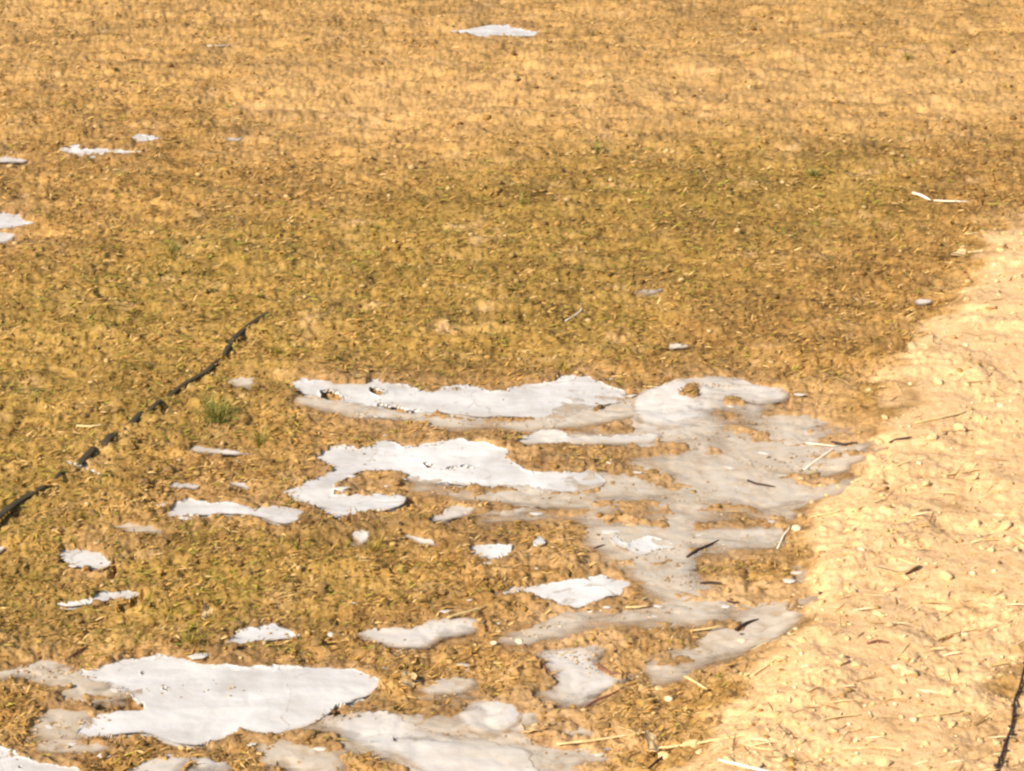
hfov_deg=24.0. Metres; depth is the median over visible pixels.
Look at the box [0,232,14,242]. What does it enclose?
ice sheet
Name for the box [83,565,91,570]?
clod
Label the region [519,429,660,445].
ice sheet
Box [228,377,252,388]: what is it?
ice sheet
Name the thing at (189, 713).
ice sheet
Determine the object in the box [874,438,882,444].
path stone
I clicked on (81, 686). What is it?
ice sheet
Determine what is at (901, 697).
path stone
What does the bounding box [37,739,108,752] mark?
ice sheet
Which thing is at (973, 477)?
path stone
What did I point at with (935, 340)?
stone
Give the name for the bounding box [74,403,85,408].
clod
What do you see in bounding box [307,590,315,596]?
clod
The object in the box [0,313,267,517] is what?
cord
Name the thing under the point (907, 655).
path stone
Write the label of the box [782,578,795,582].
ice chip
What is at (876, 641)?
twig
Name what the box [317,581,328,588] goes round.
clod
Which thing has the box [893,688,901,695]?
path stone
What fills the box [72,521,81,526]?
clod
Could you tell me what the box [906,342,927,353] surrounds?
stone
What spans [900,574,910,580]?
path stone
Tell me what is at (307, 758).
ice sheet
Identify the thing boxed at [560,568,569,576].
clod
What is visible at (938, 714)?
straw
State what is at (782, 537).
straw
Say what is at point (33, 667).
ice sheet
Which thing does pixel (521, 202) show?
grass tuft
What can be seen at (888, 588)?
stone
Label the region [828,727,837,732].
path stone
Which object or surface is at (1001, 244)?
path stone
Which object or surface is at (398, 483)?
clod
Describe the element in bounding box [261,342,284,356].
grass tuft
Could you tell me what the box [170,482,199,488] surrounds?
ice sheet
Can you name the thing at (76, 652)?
twig
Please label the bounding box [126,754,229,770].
ice sheet
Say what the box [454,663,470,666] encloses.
ice chip
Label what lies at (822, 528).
stone
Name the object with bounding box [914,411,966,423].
straw
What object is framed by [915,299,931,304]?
ice sheet
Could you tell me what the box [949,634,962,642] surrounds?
path stone
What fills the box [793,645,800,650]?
path stone
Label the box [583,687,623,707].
twig
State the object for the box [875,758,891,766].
path stone
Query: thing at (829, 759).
stone
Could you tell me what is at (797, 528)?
stone
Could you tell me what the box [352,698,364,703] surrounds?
ice chip
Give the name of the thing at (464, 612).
straw
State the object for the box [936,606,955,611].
path stone
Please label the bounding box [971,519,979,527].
path stone
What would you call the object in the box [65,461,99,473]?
ice sheet
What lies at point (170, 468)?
clod
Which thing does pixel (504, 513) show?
ice sheet
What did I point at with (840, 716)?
straw
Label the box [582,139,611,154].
grass tuft
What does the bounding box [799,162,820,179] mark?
grass tuft
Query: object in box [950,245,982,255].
dry leaf
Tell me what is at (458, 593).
clod
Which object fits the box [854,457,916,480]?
straw
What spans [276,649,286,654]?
clod
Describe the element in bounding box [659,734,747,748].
straw
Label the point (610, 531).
ice chip
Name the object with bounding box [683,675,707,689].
straw
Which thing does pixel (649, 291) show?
ice sheet
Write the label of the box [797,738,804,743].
path stone
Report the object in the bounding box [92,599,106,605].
clod
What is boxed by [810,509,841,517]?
straw
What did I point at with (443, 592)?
clod
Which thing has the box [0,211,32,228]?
ice sheet
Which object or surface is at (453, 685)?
ice sheet
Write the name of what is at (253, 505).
clod
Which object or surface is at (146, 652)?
clod
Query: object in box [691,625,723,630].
straw
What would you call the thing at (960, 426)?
path stone
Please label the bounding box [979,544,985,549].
path stone
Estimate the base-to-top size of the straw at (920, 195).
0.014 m
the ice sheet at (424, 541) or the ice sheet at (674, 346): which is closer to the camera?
the ice sheet at (424, 541)
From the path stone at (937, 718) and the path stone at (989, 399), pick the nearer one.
the path stone at (937, 718)
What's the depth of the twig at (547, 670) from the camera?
3.76 m
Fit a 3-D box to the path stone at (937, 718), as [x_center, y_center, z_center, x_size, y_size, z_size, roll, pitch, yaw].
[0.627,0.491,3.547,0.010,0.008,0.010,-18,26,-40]
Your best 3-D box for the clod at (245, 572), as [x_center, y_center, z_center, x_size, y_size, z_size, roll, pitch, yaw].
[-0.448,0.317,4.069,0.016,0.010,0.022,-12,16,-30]
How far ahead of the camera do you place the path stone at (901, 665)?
3.70 m
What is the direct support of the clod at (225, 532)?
on the ground at (286, 106)
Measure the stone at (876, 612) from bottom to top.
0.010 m
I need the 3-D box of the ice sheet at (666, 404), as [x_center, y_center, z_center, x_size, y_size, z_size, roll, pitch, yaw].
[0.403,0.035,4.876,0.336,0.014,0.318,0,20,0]
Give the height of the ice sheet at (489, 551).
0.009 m
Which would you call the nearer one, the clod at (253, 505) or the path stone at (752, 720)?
the path stone at (752, 720)
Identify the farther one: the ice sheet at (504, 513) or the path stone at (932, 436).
the path stone at (932, 436)
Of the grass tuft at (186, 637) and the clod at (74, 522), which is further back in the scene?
the clod at (74, 522)
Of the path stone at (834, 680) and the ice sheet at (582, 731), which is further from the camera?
the path stone at (834, 680)
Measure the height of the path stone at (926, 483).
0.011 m
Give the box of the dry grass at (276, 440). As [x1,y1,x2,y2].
[0,0,1023,770]
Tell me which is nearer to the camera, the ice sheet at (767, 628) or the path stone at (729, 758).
the path stone at (729, 758)
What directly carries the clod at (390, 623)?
on the ground at (286, 106)
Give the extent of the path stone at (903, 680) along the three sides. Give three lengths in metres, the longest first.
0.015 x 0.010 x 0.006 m
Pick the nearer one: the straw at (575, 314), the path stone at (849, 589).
the path stone at (849, 589)
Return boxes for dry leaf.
[200,603,212,619]
[400,670,416,687]
[521,723,540,731]
[644,730,658,751]
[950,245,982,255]
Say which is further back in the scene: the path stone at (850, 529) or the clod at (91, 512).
the clod at (91, 512)
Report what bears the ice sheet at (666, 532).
on the ground at (286, 106)
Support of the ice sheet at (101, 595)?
on the ground at (286, 106)
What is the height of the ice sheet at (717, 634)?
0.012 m
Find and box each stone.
[658,751,668,759]
[664,695,673,701]
[682,739,699,747]
[695,748,702,753]
[723,756,734,764]
[744,670,754,675]
[746,716,759,725]
[753,762,761,767]
[772,751,786,761]
[773,655,788,661]
[792,525,801,531]
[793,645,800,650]
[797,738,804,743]
[799,636,806,642]
[812,577,819,583]
[818,525,827,530]
[826,756,832,762]
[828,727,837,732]
[830,678,839,683]
[834,658,847,664]
[836,558,844,561]
[844,585,855,593]
[845,528,855,531]
[851,661,867,668]
[869,474,878,479]
[872,610,882,615]
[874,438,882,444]
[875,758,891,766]
[884,586,894,591]
[884,621,894,626]
[892,694,910,699]
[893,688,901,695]
[897,538,906,542]
[897,662,908,668]
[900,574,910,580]
[900,651,918,660]
[900,678,907,683]
[901,667,917,675]
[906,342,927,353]
[922,480,929,485]
[927,433,937,439]
[932,333,943,344]
[933,377,942,384]
[934,715,940,720]
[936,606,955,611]
[939,670,949,675]
[940,570,952,580]
[940,687,948,694]
[942,687,954,695]
[947,720,957,725]
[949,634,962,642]
[954,423,965,430]
[961,717,970,721]
[970,475,976,479]
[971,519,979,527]
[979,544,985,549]
[983,304,995,308]
[984,396,994,401]
[986,673,993,679]
[993,738,1000,745]
[997,593,1007,599]
[998,242,1005,246]
[1000,520,1011,529]
[1008,655,1019,660]
[1013,273,1022,278]
[1013,546,1019,551]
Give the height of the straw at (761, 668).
0.021 m
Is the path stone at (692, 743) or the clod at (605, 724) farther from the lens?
the clod at (605, 724)
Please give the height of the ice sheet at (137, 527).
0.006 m
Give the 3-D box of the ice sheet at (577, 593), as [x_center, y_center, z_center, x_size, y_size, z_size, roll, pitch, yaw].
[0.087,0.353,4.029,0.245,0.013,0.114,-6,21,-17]
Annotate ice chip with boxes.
[106,688,118,691]
[178,516,191,519]
[187,653,208,658]
[313,747,325,750]
[331,487,348,489]
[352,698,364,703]
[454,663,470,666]
[530,512,543,514]
[602,529,620,533]
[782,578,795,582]
[791,571,803,573]
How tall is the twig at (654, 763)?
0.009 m
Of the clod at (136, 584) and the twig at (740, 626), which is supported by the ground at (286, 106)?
the clod at (136, 584)
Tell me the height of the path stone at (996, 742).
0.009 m
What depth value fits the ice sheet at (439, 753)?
3.53 m
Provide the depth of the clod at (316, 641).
3.83 m
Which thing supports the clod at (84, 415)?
on the ground at (286, 106)
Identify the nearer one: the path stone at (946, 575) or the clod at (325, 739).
the clod at (325, 739)
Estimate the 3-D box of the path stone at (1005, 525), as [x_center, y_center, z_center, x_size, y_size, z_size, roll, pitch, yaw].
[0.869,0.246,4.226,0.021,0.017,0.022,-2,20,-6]
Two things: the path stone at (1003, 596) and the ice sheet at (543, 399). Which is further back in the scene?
the ice sheet at (543, 399)
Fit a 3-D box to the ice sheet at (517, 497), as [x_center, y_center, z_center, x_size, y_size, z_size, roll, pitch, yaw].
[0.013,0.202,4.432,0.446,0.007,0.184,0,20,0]
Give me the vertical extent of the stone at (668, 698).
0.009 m
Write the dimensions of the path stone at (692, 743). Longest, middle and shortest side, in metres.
0.028 x 0.017 x 0.015 m
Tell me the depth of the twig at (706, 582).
4.06 m
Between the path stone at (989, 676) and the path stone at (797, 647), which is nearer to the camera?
the path stone at (989, 676)
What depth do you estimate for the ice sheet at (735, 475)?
4.47 m
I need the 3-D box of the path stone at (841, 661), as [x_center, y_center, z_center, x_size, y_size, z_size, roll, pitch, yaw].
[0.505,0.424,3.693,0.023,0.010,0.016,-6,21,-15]
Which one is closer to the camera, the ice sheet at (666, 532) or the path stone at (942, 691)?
the path stone at (942, 691)
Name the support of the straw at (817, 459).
on the ice sheet at (842, 462)
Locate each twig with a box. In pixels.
[66,645,87,658]
[542,664,558,676]
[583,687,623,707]
[592,662,620,673]
[647,751,670,768]
[686,540,718,557]
[700,581,721,583]
[734,618,758,630]
[747,479,775,486]
[831,441,856,444]
[867,639,888,644]
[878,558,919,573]
[889,437,911,442]
[994,662,1023,770]
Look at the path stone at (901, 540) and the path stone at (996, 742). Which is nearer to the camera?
the path stone at (996, 742)
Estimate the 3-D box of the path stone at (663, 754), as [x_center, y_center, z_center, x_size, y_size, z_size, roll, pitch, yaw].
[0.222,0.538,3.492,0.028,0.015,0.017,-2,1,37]
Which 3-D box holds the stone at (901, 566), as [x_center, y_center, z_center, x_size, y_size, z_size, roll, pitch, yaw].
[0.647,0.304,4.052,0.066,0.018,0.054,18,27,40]
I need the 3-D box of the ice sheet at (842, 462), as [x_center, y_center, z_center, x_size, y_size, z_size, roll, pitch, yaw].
[0.537,0.120,4.647,0.340,0.024,0.346,-11,23,-28]
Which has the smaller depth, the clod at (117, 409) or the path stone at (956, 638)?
the path stone at (956, 638)
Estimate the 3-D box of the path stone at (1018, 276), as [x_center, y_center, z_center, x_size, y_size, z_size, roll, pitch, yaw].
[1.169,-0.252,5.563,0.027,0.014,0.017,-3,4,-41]
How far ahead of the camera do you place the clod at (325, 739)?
3.55 m
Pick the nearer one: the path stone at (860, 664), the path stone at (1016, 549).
the path stone at (860, 664)
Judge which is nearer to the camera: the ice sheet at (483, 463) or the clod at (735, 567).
the clod at (735, 567)
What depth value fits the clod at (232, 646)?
3.81 m
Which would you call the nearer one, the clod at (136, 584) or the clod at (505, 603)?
the clod at (505, 603)
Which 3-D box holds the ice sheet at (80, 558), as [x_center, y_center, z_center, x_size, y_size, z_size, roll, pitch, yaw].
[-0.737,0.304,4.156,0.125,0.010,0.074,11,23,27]
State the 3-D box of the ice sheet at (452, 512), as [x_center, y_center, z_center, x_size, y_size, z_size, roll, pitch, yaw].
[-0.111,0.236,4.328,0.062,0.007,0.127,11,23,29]
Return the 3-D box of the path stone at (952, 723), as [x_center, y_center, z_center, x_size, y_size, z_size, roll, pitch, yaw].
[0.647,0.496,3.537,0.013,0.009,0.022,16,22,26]
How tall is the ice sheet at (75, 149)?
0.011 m
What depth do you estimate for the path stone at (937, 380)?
4.90 m
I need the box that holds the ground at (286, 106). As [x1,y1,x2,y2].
[0,0,1023,770]
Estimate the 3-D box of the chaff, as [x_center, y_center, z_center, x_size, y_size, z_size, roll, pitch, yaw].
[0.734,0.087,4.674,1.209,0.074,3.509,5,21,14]
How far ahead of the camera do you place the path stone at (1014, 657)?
3.75 m
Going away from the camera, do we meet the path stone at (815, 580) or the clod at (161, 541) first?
the path stone at (815, 580)
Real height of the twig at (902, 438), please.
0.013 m
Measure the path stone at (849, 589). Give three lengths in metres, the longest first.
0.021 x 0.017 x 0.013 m
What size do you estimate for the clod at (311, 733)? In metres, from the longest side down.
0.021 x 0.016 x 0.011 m
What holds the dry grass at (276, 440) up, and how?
on the ground at (286, 106)
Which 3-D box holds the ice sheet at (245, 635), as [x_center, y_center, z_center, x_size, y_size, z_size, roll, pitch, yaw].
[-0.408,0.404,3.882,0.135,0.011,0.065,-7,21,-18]
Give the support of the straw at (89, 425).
on the ground at (286, 106)
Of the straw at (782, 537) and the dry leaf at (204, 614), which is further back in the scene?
the straw at (782, 537)
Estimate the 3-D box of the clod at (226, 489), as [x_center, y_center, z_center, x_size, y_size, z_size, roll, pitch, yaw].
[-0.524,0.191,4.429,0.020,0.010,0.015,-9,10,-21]
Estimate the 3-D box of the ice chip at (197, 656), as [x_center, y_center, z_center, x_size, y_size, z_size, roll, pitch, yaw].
[-0.492,0.426,3.792,0.024,0.006,0.032,18,26,40]
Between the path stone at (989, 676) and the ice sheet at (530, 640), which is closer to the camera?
the path stone at (989, 676)
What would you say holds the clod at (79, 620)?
on the ground at (286, 106)
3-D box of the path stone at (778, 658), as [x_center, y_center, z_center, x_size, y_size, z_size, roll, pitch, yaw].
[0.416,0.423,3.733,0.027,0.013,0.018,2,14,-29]
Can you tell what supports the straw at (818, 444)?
on the ice sheet at (842, 462)
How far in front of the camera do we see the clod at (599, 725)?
3.58 m
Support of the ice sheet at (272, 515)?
on the ground at (286, 106)
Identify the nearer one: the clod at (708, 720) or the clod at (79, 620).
the clod at (708, 720)
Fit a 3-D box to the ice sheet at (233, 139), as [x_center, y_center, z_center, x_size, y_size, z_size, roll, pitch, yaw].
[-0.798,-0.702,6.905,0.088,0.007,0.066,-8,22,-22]
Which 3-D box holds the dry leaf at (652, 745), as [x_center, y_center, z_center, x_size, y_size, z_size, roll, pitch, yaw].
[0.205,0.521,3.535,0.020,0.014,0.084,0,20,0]
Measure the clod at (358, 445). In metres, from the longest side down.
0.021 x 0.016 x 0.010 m
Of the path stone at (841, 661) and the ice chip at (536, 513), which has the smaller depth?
the path stone at (841, 661)
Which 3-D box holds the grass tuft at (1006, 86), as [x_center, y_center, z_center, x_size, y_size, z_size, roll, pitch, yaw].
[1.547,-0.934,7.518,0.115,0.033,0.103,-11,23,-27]
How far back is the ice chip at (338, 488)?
4.43 m
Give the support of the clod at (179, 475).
on the ground at (286, 106)
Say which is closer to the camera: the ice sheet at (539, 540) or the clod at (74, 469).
the ice sheet at (539, 540)
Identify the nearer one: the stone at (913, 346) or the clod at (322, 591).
the clod at (322, 591)
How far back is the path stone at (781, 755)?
3.43 m
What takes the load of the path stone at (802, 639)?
on the ground at (286, 106)
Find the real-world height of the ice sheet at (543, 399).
0.019 m
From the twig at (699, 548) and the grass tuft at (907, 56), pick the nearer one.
the twig at (699, 548)
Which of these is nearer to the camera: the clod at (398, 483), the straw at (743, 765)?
the straw at (743, 765)
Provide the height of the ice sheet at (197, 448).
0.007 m
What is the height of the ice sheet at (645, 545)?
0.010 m
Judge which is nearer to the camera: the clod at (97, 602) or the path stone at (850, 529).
the clod at (97, 602)
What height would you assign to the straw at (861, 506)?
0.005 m
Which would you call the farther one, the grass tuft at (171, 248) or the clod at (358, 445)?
the grass tuft at (171, 248)
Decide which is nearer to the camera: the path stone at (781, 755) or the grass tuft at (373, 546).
the path stone at (781, 755)
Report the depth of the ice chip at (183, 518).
4.32 m
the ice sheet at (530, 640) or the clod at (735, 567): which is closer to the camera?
the ice sheet at (530, 640)
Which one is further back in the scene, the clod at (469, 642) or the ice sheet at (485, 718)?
the clod at (469, 642)
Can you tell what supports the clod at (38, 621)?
on the ground at (286, 106)
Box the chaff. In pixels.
[492,232,1023,770]
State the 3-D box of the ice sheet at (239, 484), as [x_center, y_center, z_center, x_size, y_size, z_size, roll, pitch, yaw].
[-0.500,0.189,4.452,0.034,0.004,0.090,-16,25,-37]
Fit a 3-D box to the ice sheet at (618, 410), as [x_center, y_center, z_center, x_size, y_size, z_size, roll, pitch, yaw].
[-0.087,0.058,4.804,0.742,0.016,0.216,0,20,0]
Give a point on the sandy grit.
(913, 719)
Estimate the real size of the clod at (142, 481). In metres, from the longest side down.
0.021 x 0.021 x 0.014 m
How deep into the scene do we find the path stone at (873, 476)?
4.43 m
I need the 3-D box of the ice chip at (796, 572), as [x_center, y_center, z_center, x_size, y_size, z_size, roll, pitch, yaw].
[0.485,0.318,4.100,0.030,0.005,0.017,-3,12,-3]
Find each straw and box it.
[76,424,103,426]
[446,606,485,617]
[556,731,649,744]
[566,303,581,320]
[625,605,649,607]
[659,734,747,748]
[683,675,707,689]
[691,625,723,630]
[718,758,768,770]
[744,743,776,749]
[749,647,793,677]
[777,525,791,548]
[802,442,836,446]
[803,447,834,469]
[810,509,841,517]
[821,714,860,719]
[842,746,896,749]
[851,499,884,510]
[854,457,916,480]
[912,192,931,200]
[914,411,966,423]
[917,710,963,716]
[934,200,968,201]
[935,628,976,639]
[941,466,1000,475]
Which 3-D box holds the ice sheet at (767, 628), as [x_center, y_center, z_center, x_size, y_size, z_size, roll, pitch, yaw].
[0.273,0.239,4.314,0.697,0.029,1.275,6,21,16]
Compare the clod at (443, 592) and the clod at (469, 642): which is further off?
the clod at (443, 592)
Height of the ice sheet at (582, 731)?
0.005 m
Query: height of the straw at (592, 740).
0.004 m
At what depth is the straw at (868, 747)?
3.46 m
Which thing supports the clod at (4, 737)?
on the ground at (286, 106)
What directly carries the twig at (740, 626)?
on the ice sheet at (767, 628)
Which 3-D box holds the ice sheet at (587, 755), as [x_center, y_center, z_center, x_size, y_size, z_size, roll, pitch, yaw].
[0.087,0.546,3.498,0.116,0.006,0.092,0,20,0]
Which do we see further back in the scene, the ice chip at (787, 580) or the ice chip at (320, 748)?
the ice chip at (787, 580)
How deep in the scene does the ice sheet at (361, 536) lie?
4.25 m
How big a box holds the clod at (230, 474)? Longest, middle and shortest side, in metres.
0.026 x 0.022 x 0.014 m
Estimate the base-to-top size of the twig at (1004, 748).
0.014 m
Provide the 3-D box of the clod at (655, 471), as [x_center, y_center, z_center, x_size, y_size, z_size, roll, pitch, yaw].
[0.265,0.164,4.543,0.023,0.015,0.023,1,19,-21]
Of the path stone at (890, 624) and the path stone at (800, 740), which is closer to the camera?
the path stone at (800, 740)
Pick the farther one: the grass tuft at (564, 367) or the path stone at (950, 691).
the grass tuft at (564, 367)
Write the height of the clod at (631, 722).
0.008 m
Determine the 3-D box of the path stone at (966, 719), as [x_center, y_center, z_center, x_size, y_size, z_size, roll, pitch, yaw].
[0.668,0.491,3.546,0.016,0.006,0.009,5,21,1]
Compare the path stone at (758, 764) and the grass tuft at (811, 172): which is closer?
the path stone at (758, 764)
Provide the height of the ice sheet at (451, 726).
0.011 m
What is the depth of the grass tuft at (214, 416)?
4.75 m
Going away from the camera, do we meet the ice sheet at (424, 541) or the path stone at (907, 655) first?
the path stone at (907, 655)
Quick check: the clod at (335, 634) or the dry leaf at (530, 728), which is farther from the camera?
the clod at (335, 634)
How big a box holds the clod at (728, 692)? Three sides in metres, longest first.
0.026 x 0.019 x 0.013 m
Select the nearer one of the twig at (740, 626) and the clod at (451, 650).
the clod at (451, 650)
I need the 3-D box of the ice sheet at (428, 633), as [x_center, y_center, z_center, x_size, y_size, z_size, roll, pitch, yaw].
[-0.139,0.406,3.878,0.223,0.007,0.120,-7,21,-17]
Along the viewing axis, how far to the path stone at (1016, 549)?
4.14 m
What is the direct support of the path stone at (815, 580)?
on the ground at (286, 106)
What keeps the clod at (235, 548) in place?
on the ground at (286, 106)
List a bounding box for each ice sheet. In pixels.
[0,156,27,162]
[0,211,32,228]
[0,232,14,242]
[0,660,63,679]
[0,746,78,770]
[26,664,141,749]
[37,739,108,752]
[57,590,138,609]
[59,144,139,157]
[60,549,110,571]
[62,653,378,747]
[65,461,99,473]
[114,523,159,532]
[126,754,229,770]
[131,134,159,142]
[165,497,303,525]
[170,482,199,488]
[191,445,247,454]
[227,138,240,140]
[227,623,299,643]
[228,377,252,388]
[231,482,248,487]
[257,697,585,770]
[281,743,342,770]
[283,438,605,519]
[293,374,626,420]
[296,394,637,431]
[332,710,538,770]
[352,530,368,543]
[357,617,485,647]
[406,535,436,545]
[409,476,635,510]
[420,676,477,694]
[430,505,475,522]
[451,24,539,36]
[458,699,520,735]
[471,543,511,558]
[480,396,887,683]
[495,574,629,607]
[498,504,535,519]
[502,615,566,644]
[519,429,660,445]
[524,453,816,520]
[533,536,545,545]
[536,644,634,706]
[537,746,606,763]
[563,727,593,736]
[592,521,781,571]
[602,565,810,627]
[609,533,674,554]
[631,375,789,426]
[635,289,662,292]
[669,343,687,348]
[697,627,761,651]
[698,414,866,475]
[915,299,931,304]
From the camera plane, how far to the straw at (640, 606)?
3.98 m
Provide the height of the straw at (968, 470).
0.003 m
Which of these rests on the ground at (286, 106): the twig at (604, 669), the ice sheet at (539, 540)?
the ice sheet at (539, 540)
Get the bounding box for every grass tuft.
[141,234,188,266]
[176,626,203,655]
[184,389,246,433]
[247,426,273,451]
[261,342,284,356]
[351,532,386,554]
[506,191,534,209]
[549,355,577,378]
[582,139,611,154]
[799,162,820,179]
[899,51,912,61]
[996,81,1016,91]
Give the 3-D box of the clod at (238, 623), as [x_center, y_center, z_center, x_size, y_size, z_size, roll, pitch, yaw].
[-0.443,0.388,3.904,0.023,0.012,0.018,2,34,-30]
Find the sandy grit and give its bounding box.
[709,228,1023,770]
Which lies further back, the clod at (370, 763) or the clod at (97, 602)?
the clod at (97, 602)
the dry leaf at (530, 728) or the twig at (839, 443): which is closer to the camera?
the dry leaf at (530, 728)
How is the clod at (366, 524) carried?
on the ground at (286, 106)
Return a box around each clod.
[0,735,9,740]
[34,619,43,624]
[70,467,78,472]
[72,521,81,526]
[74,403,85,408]
[76,617,82,623]
[80,413,89,417]
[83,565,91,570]
[87,509,97,516]
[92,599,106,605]
[111,407,121,413]
[130,582,141,588]
[138,478,148,485]
[141,648,151,655]
[157,538,167,544]
[163,465,174,472]
[174,473,182,478]
[221,487,231,490]
[221,530,229,535]
[224,472,233,478]
[228,546,239,552]
[228,643,237,649]
[232,621,244,627]
[242,570,251,575]
[248,502,258,508]
[266,732,273,737]
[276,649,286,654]
[305,729,315,738]
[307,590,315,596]
[310,637,322,646]
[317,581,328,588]
[318,588,326,594]
[320,735,331,741]
[332,632,341,638]
[354,443,361,448]
[362,521,371,527]
[364,760,375,765]
[385,620,394,625]
[392,480,401,486]
[438,589,448,595]
[446,647,455,654]
[456,591,464,597]
[464,639,475,645]
[501,600,508,606]
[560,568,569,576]
[595,721,604,728]
[601,721,610,727]
[626,719,634,724]
[647,469,658,473]
[704,717,712,723]
[705,567,715,572]
[725,689,736,696]
[728,564,740,569]
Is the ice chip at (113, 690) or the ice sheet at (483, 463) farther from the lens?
the ice sheet at (483, 463)
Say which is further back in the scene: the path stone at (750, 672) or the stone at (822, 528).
the stone at (822, 528)
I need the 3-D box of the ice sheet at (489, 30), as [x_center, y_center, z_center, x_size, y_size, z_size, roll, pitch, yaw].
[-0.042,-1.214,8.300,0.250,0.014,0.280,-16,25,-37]
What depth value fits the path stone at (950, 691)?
3.61 m
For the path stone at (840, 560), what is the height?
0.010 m
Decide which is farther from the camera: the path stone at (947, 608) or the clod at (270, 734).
the path stone at (947, 608)
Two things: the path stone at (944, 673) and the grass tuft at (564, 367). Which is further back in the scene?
the grass tuft at (564, 367)
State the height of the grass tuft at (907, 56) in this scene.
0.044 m
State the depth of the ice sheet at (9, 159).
6.70 m
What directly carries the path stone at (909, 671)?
on the ground at (286, 106)
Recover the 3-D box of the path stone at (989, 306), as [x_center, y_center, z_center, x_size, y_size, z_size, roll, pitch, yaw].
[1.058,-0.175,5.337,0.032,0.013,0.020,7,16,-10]
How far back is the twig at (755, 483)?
4.49 m
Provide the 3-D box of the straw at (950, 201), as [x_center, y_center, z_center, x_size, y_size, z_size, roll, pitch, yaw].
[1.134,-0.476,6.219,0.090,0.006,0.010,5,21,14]
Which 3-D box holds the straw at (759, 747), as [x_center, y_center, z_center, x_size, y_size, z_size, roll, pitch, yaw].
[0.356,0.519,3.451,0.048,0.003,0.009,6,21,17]
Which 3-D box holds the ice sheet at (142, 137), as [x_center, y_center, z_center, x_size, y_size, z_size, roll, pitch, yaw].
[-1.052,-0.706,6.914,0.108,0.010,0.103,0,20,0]
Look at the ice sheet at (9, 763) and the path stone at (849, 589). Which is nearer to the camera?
the ice sheet at (9, 763)
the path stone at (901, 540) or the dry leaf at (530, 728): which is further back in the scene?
the path stone at (901, 540)
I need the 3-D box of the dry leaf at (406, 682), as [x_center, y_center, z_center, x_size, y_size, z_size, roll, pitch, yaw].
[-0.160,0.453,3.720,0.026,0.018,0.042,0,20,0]
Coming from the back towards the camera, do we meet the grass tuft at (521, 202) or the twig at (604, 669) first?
the grass tuft at (521, 202)
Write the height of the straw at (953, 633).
0.005 m
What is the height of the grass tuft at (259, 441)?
0.045 m
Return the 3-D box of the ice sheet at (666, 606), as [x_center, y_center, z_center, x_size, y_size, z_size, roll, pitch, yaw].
[0.313,0.347,4.016,0.418,0.025,0.266,0,20,0]
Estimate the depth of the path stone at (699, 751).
3.48 m
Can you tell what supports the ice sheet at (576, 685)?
on the ground at (286, 106)

